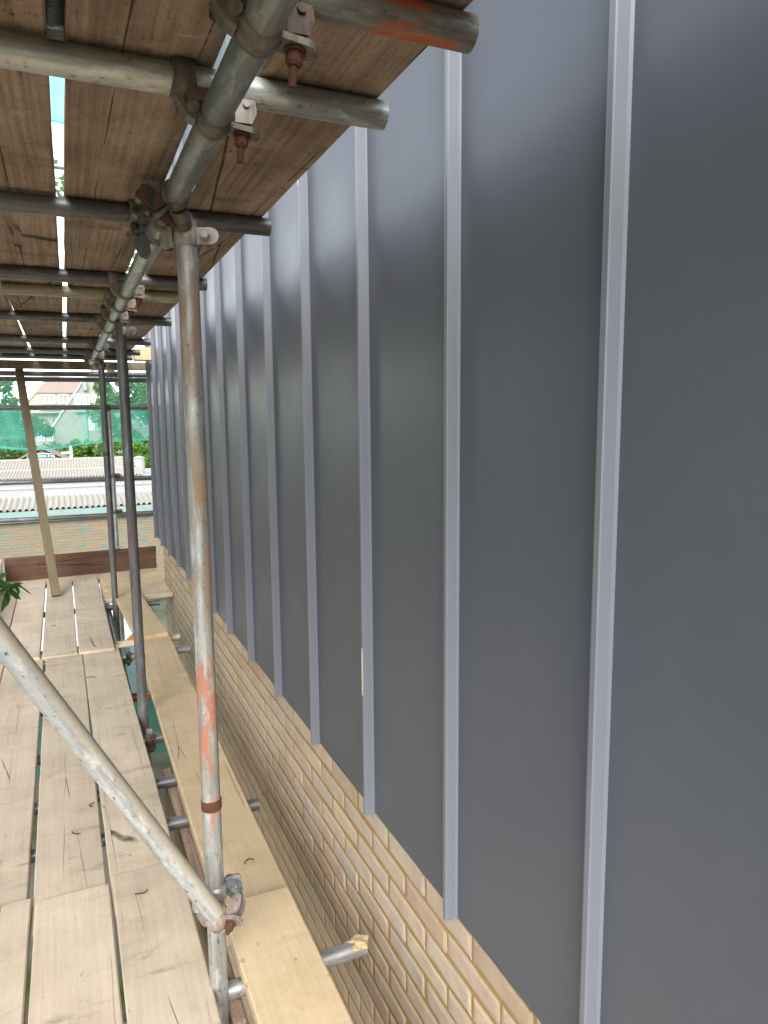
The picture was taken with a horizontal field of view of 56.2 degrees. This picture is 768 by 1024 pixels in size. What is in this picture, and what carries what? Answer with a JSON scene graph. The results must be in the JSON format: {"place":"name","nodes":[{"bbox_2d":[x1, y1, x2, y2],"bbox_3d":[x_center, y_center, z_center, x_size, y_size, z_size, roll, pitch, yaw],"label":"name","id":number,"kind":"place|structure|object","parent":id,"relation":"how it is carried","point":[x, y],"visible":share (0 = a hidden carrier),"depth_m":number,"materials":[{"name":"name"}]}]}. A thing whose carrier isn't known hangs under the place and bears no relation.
{"place":"outdoors","nodes":[
{"label":"outdoors","id":0,"kind":"place"},
{"bbox_2d":[49,76,64,123],"bbox_3d":[-3.133,-4.142,6.661,2.100,1.006,0.070,-4,8,-24],"label":"debris net","id":1,"kind":"object","parent":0,"point":[57,97],"visible":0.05,"depth_m":6.73,"materials":[{"name":"teal"}]},
{"bbox_2d":[54,163,63,169],"bbox_3d":[-3.154,-3.217,6.665,2.350,0.048,0.049,-4,8,-24],"label":"guard rail","id":2,"kind":"object","parent":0,"point":[59,166],"visible":0.03,"depth_m":6.70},
{"bbox_2d":[0,122,145,421],"label":"sky","id":3,"kind":"structure","parent":0,"point":[57,128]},
{"bbox_2d":[41,583,131,650],"bbox_3d":[-4.483,1.495,9.360,2.287,0.188,5.750,-4,8,-24],"label":"roof sheet","id":4,"kind":"object","parent":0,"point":[127,631],"depth_m":9.39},
{"bbox_2d":[1,422,173,1023],"bbox_3d":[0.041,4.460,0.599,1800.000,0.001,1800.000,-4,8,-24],"label":"ground","id":5,"kind":"structure","parent":0,"point":[160,762],"depth_m":8.01,"materials":[{"name":"green plant"}]},
{"bbox_2d":[0,382,24,446],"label":"tree","id":6,"kind":"object","parent":5,"relation":"on","point":[7,428],"visible":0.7,"depth_m":50.99,"materials":[{"name":"green plant"}]},
{"bbox_2d":[0,433,27,459],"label":"tree","id":7,"kind":"object","parent":5,"relation":"on","point":[13,441],"visible":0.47,"depth_m":45.68,"materials":[{"name":"green plant"}]},
{"bbox_2d":[0,572,30,612],"bbox_3d":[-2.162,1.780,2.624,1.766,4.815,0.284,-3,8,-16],"label":"young tree","id":8,"kind":"object","parent":5,"relation":"on","point":[6,592],"visible":1,"depth_m":2.71,"materials":[{"name":"green plant"}]},
{"bbox_2d":[3,396,54,447],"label":"tree","id":9,"kind":"object","parent":5,"relation":"on","point":[40,427],"visible":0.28,"depth_m":58.49,"materials":[{"name":"green plant"}]},
{"bbox_2d":[18,445,69,469],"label":"gable hut","id":10,"kind":"object","parent":5,"relation":"on","point":[57,454],"visible":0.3,"depth_m":45.74,"materials":[{"name":"white brick"}]},
{"bbox_2d":[27,453,54,458],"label":"sign board","id":11,"kind":"object","parent":10,"relation":"attached to","point":[44,455],"visible":0.42,"depth_m":45.05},
{"bbox_2d":[18,376,81,447],"bbox_3d":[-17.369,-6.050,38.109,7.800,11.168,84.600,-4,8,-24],"label":"dormer house","id":12,"kind":"structure","parent":5,"relation":"on","point":[52,393],"depth_m":68.28,"materials":[{"name":"tile"}]},
{"bbox_2d":[40,394,54,403],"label":"window","id":13,"kind":"structure","parent":12,"relation":"in","point":[40,394],"depth_m":67.21,"materials":[{"name":"white glass"}]},
{"bbox_2d":[62,447,72,457],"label":"mast","id":14,"kind":"object","parent":5,"relation":"on","point":[70,452],"visible":0.35,"depth_m":43.85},
{"bbox_2d":[0,485,164,580],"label":"brick outbuilding","id":15,"kind":"structure","parent":5,"relation":"on","point":[21,539],"depth_m":18.71,"materials":[{"name":"white brick"}]},
{"bbox_2d":[0,456,151,512],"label":"corrugated shed","id":16,"kind":"structure","parent":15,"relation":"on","point":[10,469],"depth_m":31.98,"materials":[{"name":"white paint"}]},
{"bbox_2d":[133,456,144,474],"bbox_3d":[-11.637,-2.067,34.234,0.600,1.200,0.600,-4,8,-24],"label":"white tank","id":17,"kind":"object","parent":16,"relation":"on","point":[139,462],"visible":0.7,"depth_m":34.02,"materials":[{"name":"paint"}]},
{"bbox_2d":[36,436,150,467],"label":"hedge","id":18,"kind":"object","parent":5,"relation":"on","point":[85,450],"visible":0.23,"depth_m":50.79,"materials":[{"name":"green plant"}]},
{"bbox_2d":[54,159,135,271],"bbox_3d":[-2.837,-2.818,13.526,5.076,11.049,4.584,3,8,22],"label":"tree","id":19,"kind":"object","parent":5,"relation":"on","point":[61,188],"depth_m":12.28,"materials":[{"name":"green plant"}]},
{"bbox_2d":[51,370,143,456],"bbox_3d":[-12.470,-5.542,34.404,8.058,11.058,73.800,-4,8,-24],"label":"gabled house","id":20,"kind":"structure","parent":5,"relation":"on","point":[70,425],"depth_m":63.97,"materials":[{"name":"red clay roof tiles"},{"name":"cream render"},{"name":"glass"}]},
{"bbox_2d":[74,394,80,404],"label":"window","id":21,"kind":"structure","parent":20,"relation":"in","point":[74,394],"depth_m":63.69,"materials":[{"name":"white glass"}]},
{"bbox_2d":[82,394,89,404],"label":"window","id":22,"kind":"structure","parent":20,"relation":"in","point":[82,394],"depth_m":63.97,"materials":[{"name":"white glass"}]},
{"bbox_2d":[88,416,94,430],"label":"window","id":23,"kind":"structure","parent":20,"relation":"in","point":[90,427],"depth_m":64.39,"materials":[{"name":"white glass"}]},
{"bbox_2d":[98,361,120,640],"bbox_3d":[-2.214,1.258,6.012,0.150,4.948,0.150,-4,8,-24],"label":"scaffold post","id":24,"kind":"object","parent":5,"relation":"on","point":[107,472],"visible":0.41,"depth_m":5.81,"materials":[{"name":"metal"}]},
{"bbox_2d":[86,348,110,368],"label":"swivel coupler","id":25,"kind":"object","parent":24,"relation":"attached to","point":[98,360],"visible":0.98,"depth_m":5.61,"materials":[{"name":"metal"}]},
{"bbox_2d":[107,411,124,640],"bbox_3d":[-2.683,1.273,7.371,0.150,4.565,0.150,-4,8,-24],"label":"scaffold post","id":26,"kind":"object","parent":5,"relation":"on","point":[114,498],"visible":0.26,"depth_m":7.16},
{"bbox_2d":[0,405,147,409],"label":"guard rail","id":27,"kind":"object","parent":26,"relation":"attached to","point":[68,407],"visible":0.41,"depth_m":6.93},
{"bbox_2d":[0,438,148,449],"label":"debris net","id":28,"kind":"object","parent":27,"relation":"hanging from","point":[51,448],"visible":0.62,"depth_m":7.09,"materials":[{"name":"teal"}]},
{"bbox_2d":[0,510,152,523],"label":"guard rail","id":29,"kind":"object","parent":26,"relation":"attached to","point":[61,517],"visible":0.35,"depth_m":7.04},
{"bbox_2d":[111,473,120,477],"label":"rail coupler","id":30,"kind":"object","parent":26,"relation":"attached to","point":[113,475],"visible":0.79,"depth_m":7.13,"materials":[{"name":"metal"}]},
{"bbox_2d":[0,475,150,485],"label":"guard rail","id":31,"kind":"object","parent":30,"relation":"attached to","point":[58,481],"visible":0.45,"depth_m":7.00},
{"bbox_2d":[113,509,122,513],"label":"rail coupler","id":32,"kind":"object","parent":26,"relation":"attached to","point":[115,511],"visible":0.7,"depth_m":7.18,"materials":[{"name":"metal"}]},
{"bbox_2d":[86,370,147,446],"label":"tree","id":33,"kind":"object","parent":5,"relation":"on","point":[111,399],"visible":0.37,"depth_m":58.21,"materials":[{"name":"green plant"}]},
{"bbox_2d":[115,322,150,761],"bbox_3d":[-1.218,1.551,3.760,0.150,4.948,0.150,-4,8,-24],"label":"scaffold post","id":34,"kind":"object","parent":5,"relation":"on","point":[129,478],"visible":0.73,"depth_m":3.53,"materials":[{"name":"metal"}]},
{"bbox_2d":[101,592,138,719],"bbox_3d":[-1.136,1.180,3.396,0.049,0.048,7.800,-4,8,-24],"label":"scaffold ledger","id":35,"kind":"object","parent":34,"relation":"attached to","point":[112,626],"visible":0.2,"depth_m":5.44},
{"bbox_2d":[9,568,160,587],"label":"scaffold board","id":36,"kind":"object","parent":35,"relation":"on","point":[149,571],"visible":0.3,"depth_m":7.02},
{"bbox_2d":[4,546,156,581],"bbox_3d":[-2.929,0.500,7.015,1.363,0.222,0.039,-4,8,-25],"label":"toe board","id":37,"kind":"object","parent":36,"relation":"on","point":[35,567],"visible":0.75,"depth_m":6.97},
{"bbox_2d":[123,647,132,665],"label":"angle coupler","id":38,"kind":"object","parent":35,"relation":"attached to","point":[128,660],"visible":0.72,"depth_m":4.71,"materials":[{"name":"metal"}]},
{"bbox_2d":[100,574,163,585],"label":"scaffold board","id":39,"kind":"object","parent":35,"relation":"on","point":[150,577],"visible":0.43,"depth_m":6.85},
{"bbox_2d":[102,572,167,638],"bbox_3d":[-2.094,0.730,5.931,0.212,0.041,2.243,-4,9,-26],"label":"scaffold board","id":40,"kind":"object","parent":39,"relation":"on","point":[153,626],"visible":0.74,"depth_m":5.58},
{"bbox_2d":[100,579,166,591],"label":"scaffold board","id":41,"kind":"object","parent":35,"relation":"on","point":[146,584],"visible":0.43,"depth_m":6.60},
{"bbox_2d":[102,586,172,603],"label":"scaffold board","id":42,"kind":"object","parent":35,"relation":"on","point":[156,592],"visible":0.62,"depth_m":6.26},
{"bbox_2d":[145,727,155,752],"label":"angle coupler","id":43,"kind":"object","parent":35,"relation":"attached to","point":[150,739],"visible":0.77,"depth_m":3.47,"materials":[{"name":"metal"}]},
{"bbox_2d":[100,304,140,336],"bbox_3d":[-1.256,-0.922,3.465,0.215,0.152,0.117,3,8,25],"label":"swivel coupler","id":44,"kind":"object","parent":34,"relation":"attached to","point":[130,330],"visible":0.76,"depth_m":3.45,"materials":[{"name":"metal"}]},
{"bbox_2d":[88,223,159,364],"bbox_3d":[-1.574,-1.020,4.080,0.050,0.048,5.046,-4,8,-24],"label":"scaffold ledger","id":45,"kind":"object","parent":34,"relation":"attached to","point":[139,266],"visible":0.7,"depth_m":2.56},
{"bbox_2d":[83,354,97,369],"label":"angle coupler","id":46,"kind":"object","parent":45,"relation":"attached to","point":[85,359],"visible":0.34,"depth_m":6.26,"materials":[{"name":"metal"}]},
{"bbox_2d":[88,336,110,356],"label":"angle coupler","id":47,"kind":"object","parent":45,"relation":"attached to","point":[91,343],"visible":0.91,"depth_m":4.96,"materials":[{"name":"metal"}]},
{"bbox_2d":[95,313,113,334],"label":"angle coupler","id":48,"kind":"object","parent":45,"relation":"attached to","point":[99,323],"visible":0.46,"depth_m":3.87,"materials":[{"name":"metal"}]},
{"bbox_2d":[102,287,137,315],"bbox_3d":[-1.156,-0.923,3.150,0.144,0.130,0.108,-4,8,-24],"label":"angle coupler","id":49,"kind":"object","parent":45,"relation":"attached to","point":[109,299],"visible":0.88,"depth_m":3.10,"materials":[{"name":"metal"}]},
{"bbox_2d":[107,271,146,308],"bbox_3d":[-1.007,-0.870,2.816,0.144,0.149,0.108,-4,8,-24],"label":"angle coupler","id":50,"kind":"object","parent":45,"relation":"attached to","point":[114,284],"visible":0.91,"depth_m":2.77,"materials":[{"name":"metal"}]},
{"bbox_2d":[125,199,159,258],"bbox_3d":[-0.611,-0.749,1.917,0.153,0.156,0.108,-4,8,-24],"label":"angle coupler","id":51,"kind":"object","parent":45,"relation":"attached to","point":[143,239],"visible":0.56,"depth_m":1.87,"materials":[{"name":"metal"}]},
{"bbox_2d":[130,377,149,450],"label":"tree","id":52,"kind":"object","parent":5,"relation":"on","point":[135,430],"visible":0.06,"depth_m":62.00,"materials":[{"name":"green plant"}]},
{"bbox_2d":[176,220,229,1023],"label":"scaffold post","id":53,"kind":"object","parent":5,"relation":"on","point":[193,389],"visible":0.86,"depth_m":1.77,"materials":[{"name":"metal"}]},
{"bbox_2d":[138,179,218,249],"bbox_3d":[-0.461,-0.694,1.633,0.162,0.164,0.171,-2,8,-7],"label":"swivel coupler","id":54,"kind":"object","parent":53,"relation":"attached to","point":[180,230],"visible":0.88,"depth_m":1.62,"materials":[{"name":"metal"}]},
{"bbox_2d":[162,768,248,1023],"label":"edge plank","id":55,"kind":"object","parent":53,"relation":"attached to","point":[182,839],"visible":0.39,"depth_m":2.65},
{"bbox_2d":[192,873,245,934],"bbox_3d":[-0.419,1.019,1.854,0.140,0.079,0.182,-4,8,-24],"label":"swivel coupler","id":56,"kind":"object","parent":53,"relation":"attached to","point":[229,919],"visible":0.78,"depth_m":1.83,"materials":[{"name":"metal"}]},
{"bbox_2d":[0,616,224,932],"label":"scaffold brace","id":57,"kind":"object","parent":56,"relation":"attached to","point":[22,667],"visible":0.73,"depth_m":1.56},
{"bbox_2d":[162,0,297,226],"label":"scaffold ledger","id":58,"kind":"object","parent":53,"relation":"attached to","point":[238,69],"visible":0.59,"depth_m":1.04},
{"bbox_2d":[130,186,191,250],"bbox_3d":[-0.528,-0.699,1.725,0.144,0.122,0.121,-4,8,-24],"label":"sleeve coupler","id":59,"kind":"object","parent":58,"relation":"attached to","point":[138,209],"visible":0.1,"depth_m":1.72,"materials":[{"name":"metal"}]},
{"bbox_2d":[169,56,259,163],"bbox_3d":[-0.282,-0.655,1.189,0.144,0.154,0.108,-4,8,-24],"label":"angle coupler","id":60,"kind":"object","parent":58,"relation":"attached to","point":[187,95],"visible":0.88,"depth_m":1.15,"materials":[{"name":"metal"}]},
{"bbox_2d":[203,0,318,89],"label":"angle coupler","id":61,"kind":"object","parent":58,"relation":"attached to","point":[294,44],"visible":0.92,"depth_m":0.90,"materials":[{"name":"metal"}]},
{"bbox_2d":[163,546,541,1023],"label":"brick wall","id":62,"kind":"structure","parent":5,"relation":"on","point":[348,868],"depth_m":2.50,"materials":[{"name":"brick"}]},
{"bbox_2d":[144,0,767,1023],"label":"metal cladding","id":63,"kind":"structure","parent":62,"relation":"attached to","point":[484,340],"depth_m":1.30,"materials":[{"name":"metal"}]},
{"bbox_2d":[132,347,150,360],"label":"timber block","id":64,"kind":"structure","parent":63,"relation":"attached to","point":[145,353],"depth_m":6.51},
{"bbox_3d":[-1.350,1.282,1.440,0.150,6.100,0.150,-4,8,-24],"label":"scaffold post","id":65,"kind":"object","parent":5,"relation":"on","visible":0},
{"bbox_3d":[-1.989,1.238,3.023,0.049,0.048,7.800,-4,8,-24],"label":"scaffold ledger","id":66,"kind":"object","parent":65,"relation":"attached to","visible":0},
{"bbox_2d":[40,691,151,716],"bbox_3d":[-1.747,1.068,3.906,1.350,0.048,0.048,-4,8,-24],"label":"scaffold transom","id":67,"kind":"object","parent":66,"relation":"on","point":[134,696],"visible":0.04,"depth_m":4.04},
{"bbox_2d":[37,732,164,765],"bbox_3d":[-1.505,1.139,3.362,1.350,0.048,0.048,-4,0,-24],"label":"scaffold transom","id":68,"kind":"object","parent":66,"relation":"on","point":[159,738],"visible":0.16,"depth_m":3.51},
{"bbox_2d":[43,600,159,617],"bbox_3d":[-2.567,0.815,5.845,1.430,0.050,0.049,-4,-24,-24],"label":"scaffold transom","id":69,"kind":"object","parent":66,"relation":"on","point":[150,603],"visible":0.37,"depth_m":6.08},
{"bbox_2d":[11,581,45,659],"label":"scaffold board","id":70,"kind":"object","parent":69,"relation":"on","point":[27,626],"visible":0.76,"depth_m":5.47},
{"bbox_2d":[73,576,114,654],"bbox_3d":[-2.358,0.776,5.769,0.218,0.041,2.393,-4,8,-24],"label":"scaffold board","id":71,"kind":"object","parent":69,"relation":"on","point":[94,635],"visible":0.98,"depth_m":5.42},
{"bbox_2d":[117,633,133,647],"bbox_3d":[-1.734,0.864,4.842,0.170,0.080,0.042,-4,8,-24],"label":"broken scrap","id":72,"kind":"object","parent":71,"relation":"on","point":[128,641],"visible":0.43,"depth_m":4.83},
{"bbox_2d":[34,774,177,814],"bbox_3d":[-1.319,1.193,2.944,1.350,0.050,0.048,-4,33,-24],"label":"scaffold transom","id":73,"kind":"object","parent":66,"relation":"on","point":[166,781],"visible":0.22,"depth_m":3.09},
{"bbox_2d":[40,633,179,654],"bbox_3d":[-2.128,0.941,4.878,1.445,0.049,0.050,-4,33,-24],"label":"scaffold transom","id":74,"kind":"object","parent":66,"relation":"on","point":[175,637],"visible":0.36,"depth_m":5.13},
{"bbox_2d":[0,587,19,664],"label":"scaffold board","id":75,"kind":"object","parent":74,"relation":"on","point":[7,614],"visible":0.31,"depth_m":5.70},
{"bbox_2d":[42,579,77,662],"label":"scaffold board","id":76,"kind":"object","parent":74,"relation":"on","point":[59,639],"visible":0.94,"depth_m":5.28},
{"bbox_2d":[15,369,60,596],"bbox_3d":[-3.077,-0.304,6.376,0.066,2.192,0.044,-6,-19,-35],"label":"leaning batten","id":77,"kind":"object","parent":76,"relation":"on","point":[39,494],"visible":0.86,"depth_m":6.34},
{"bbox_2d":[0,360,145,370],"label":"header timber","id":78,"kind":"object","parent":77,"relation":"on","point":[58,365],"visible":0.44,"depth_m":6.62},
{"bbox_2d":[0,371,145,376],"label":"guard rail","id":79,"kind":"object","parent":77,"relation":"attached to","point":[69,374],"visible":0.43,"depth_m":6.91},
{"bbox_2d":[0,376,145,382],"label":"guard rail","id":80,"kind":"object","parent":79,"relation":"attached to","point":[63,379],"visible":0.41,"depth_m":6.96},
{"bbox_2d":[44,645,190,671],"bbox_3d":[-1.991,0.976,4.601,1.470,0.050,0.049,-4,-24,-24],"label":"scaffold transom","id":81,"kind":"object","parent":66,"relation":"on","point":[183,649],"visible":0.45,"depth_m":4.85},
{"bbox_2d":[32,649,106,944],"bbox_3d":[-1.520,1.094,3.446,0.218,0.041,2.822,-4,8,-24],"label":"scaffold board","id":82,"kind":"object","parent":81,"relation":"on","point":[67,861],"visible":0.73,"depth_m":2.78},
{"bbox_2d":[83,644,170,923],"bbox_3d":[-1.315,1.082,3.540,0.221,0.041,2.833,-4,8,-24],"label":"scaffold board","id":83,"kind":"object","parent":81,"relation":"on","point":[117,732],"visible":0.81,"depth_m":3.28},
{"bbox_2d":[31,798,259,862],"bbox_3d":[-1.153,1.232,2.643,1.408,0.049,0.049,-4,-24,-24],"label":"scaffold transom","id":84,"kind":"object","parent":66,"relation":"on","point":[177,822],"visible":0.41,"depth_m":2.78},
{"bbox_2d":[0,663,3,682],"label":"scaffold board","id":85,"kind":"object","parent":84,"relation":"on","point":[1,669],"visible":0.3,"depth_m":4.37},
{"bbox_2d":[0,655,43,905],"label":"scaffold board","id":86,"kind":"object","parent":84,"relation":"on","point":[20,713],"visible":0.65,"depth_m":3.02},
{"bbox_2d":[144,636,296,946],"bbox_3d":[-0.976,1.068,3.557,0.230,0.041,3.093,-4,8,-23],"label":"scaffold board","id":87,"kind":"object","parent":84,"relation":"on","point":[173,693],"visible":0.67,"depth_m":3.01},
{"bbox_2d":[226,887,353,1023],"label":"scaffold board","id":88,"kind":"object","parent":87,"relation":"on","point":[286,977],"visible":0.82,"depth_m":1.94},
{"bbox_2d":[123,943,367,1023],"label":"scaffold transom","id":89,"kind":"object","parent":66,"relation":"on","point":[337,954],"visible":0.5,"depth_m":2.08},
{"bbox_2d":[0,899,32,1023],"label":"scaffold board","id":90,"kind":"object","parent":89,"relation":"on","point":[15,924],"visible":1,"depth_m":2.01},
{"bbox_2d":[28,884,123,1023],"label":"scaffold board","id":91,"kind":"object","parent":89,"relation":"on","point":[74,975],"visible":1,"depth_m":2.00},
{"bbox_2d":[112,864,221,1023],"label":"scaffold board","id":92,"kind":"object","parent":89,"relation":"on","point":[165,974],"visible":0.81,"depth_m":2.03,"materials":[{"name":"wood"}]},
{"bbox_2d":[345,934,368,950],"bbox_3d":[-0.076,1.276,2.129,0.062,0.034,0.069,5,9,35],"label":"mortar dollop","id":93,"kind":"object","parent":89,"relation":"on","point":[359,941],"visible":0.96,"depth_m":2.12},
{"bbox_3d":[-3.188,0.745,5.567,0.150,6.100,0.150,-4,8,-24],"label":"scaffold post","id":94,"kind":"object","parent":5,"relation":"on","visible":0},
{"bbox_2d":[36,646,166,778],"bbox_3d":[-2.357,1.429,5.447,1.660,0.040,2.411,-4,8,-24],"label":"debris net","id":95,"kind":"object","parent":94,"relation":"attached to","point":[152,715],"visible":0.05,"depth_m":5.16,"materials":[{"name":"green"}]},
{"bbox_3d":[-1.998,-0.834,2.722,0.049,0.048,7.250,-4,8,-24],"label":"scaffold ledger","id":96,"kind":"object","parent":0,"visible":0},
{"bbox_2d":[0,353,132,360],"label":"scaffold transom","id":97,"kind":"object","parent":96,"relation":"on","point":[50,356],"visible":0.67,"depth_m":6.19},
{"bbox_2d":[0,346,139,355],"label":"scaffold transom","id":98,"kind":"object","parent":96,"relation":"on","point":[13,349],"visible":0.66,"depth_m":5.66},
{"bbox_2d":[0,334,150,345],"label":"scaffold transom","id":99,"kind":"object","parent":96,"relation":"on","point":[56,339],"visible":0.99,"depth_m":4.87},
{"bbox_2d":[0,310,171,325],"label":"scaffold transom","id":100,"kind":"object","parent":96,"relation":"on","point":[68,317],"visible":0.81,"depth_m":3.81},
{"bbox_2d":[0,282,177,302],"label":"scaffold transom","id":101,"kind":"object","parent":96,"relation":"on","point":[10,288],"visible":0.81,"depth_m":3.03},
{"bbox_2d":[0,281,27,346],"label":"scaffold board","id":102,"kind":"object","parent":101,"relation":"on","point":[10,327],"visible":0.34,"depth_m":4.43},
{"bbox_2d":[0,268,62,347],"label":"scaffold board","id":103,"kind":"object","parent":101,"relation":"on","point":[36,303],"visible":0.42,"depth_m":3.66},
{"bbox_2d":[65,282,110,348],"bbox_3d":[-2.053,-1.219,4.905,0.214,0.042,4.358,-4,8,-24],"label":"scaffold board","id":104,"kind":"object","parent":101,"relation":"on","point":[83,306],"visible":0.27,"depth_m":3.79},
{"bbox_2d":[108,287,178,349],"bbox_3d":[-1.804,-1.244,5.049,0.221,0.041,4.292,-4,8,-24],"label":"scaffold board","id":105,"kind":"object","parent":101,"relation":"on","point":[153,309],"visible":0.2,"depth_m":3.82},
{"bbox_2d":[0,264,206,290],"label":"scaffold transom","id":106,"kind":"object","parent":96,"relation":"on","point":[62,275],"visible":0.87,"depth_m":2.70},
{"bbox_2d":[0,0,59,267],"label":"scaffold board","id":107,"kind":"object","parent":106,"relation":"on","point":[27,160],"visible":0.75,"depth_m":1.51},
{"bbox_2d":[64,0,226,272],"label":"scaffold board","id":108,"kind":"object","parent":106,"relation":"on","point":[121,145],"visible":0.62,"depth_m":1.36,"materials":[{"name":"wood"}]},
{"bbox_2d":[45,0,64,40],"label":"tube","id":109,"kind":"object","parent":108,"relation":"on","point":[54,11],"visible":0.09,"depth_m":1.05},
{"bbox_2d":[145,0,472,277],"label":"scaffold board","id":110,"kind":"object","parent":106,"relation":"on","point":[283,154],"visible":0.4,"depth_m":1.45,"materials":[{"name":"wood"}]},
{"bbox_2d":[0,190,271,235],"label":"scaffold transom","id":111,"kind":"object","parent":96,"relation":"on","point":[40,204],"visible":0.8,"depth_m":1.84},
{"bbox_2d":[0,29,388,130],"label":"scaffold transom","id":112,"kind":"object","parent":96,"relation":"on","point":[53,57],"visible":0.76,"depth_m":1.11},
{"bbox_2d":[298,0,478,53],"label":"scaffold transom","id":113,"kind":"object","parent":96,"relation":"on","point":[433,25],"visible":0.87,"depth_m":0.96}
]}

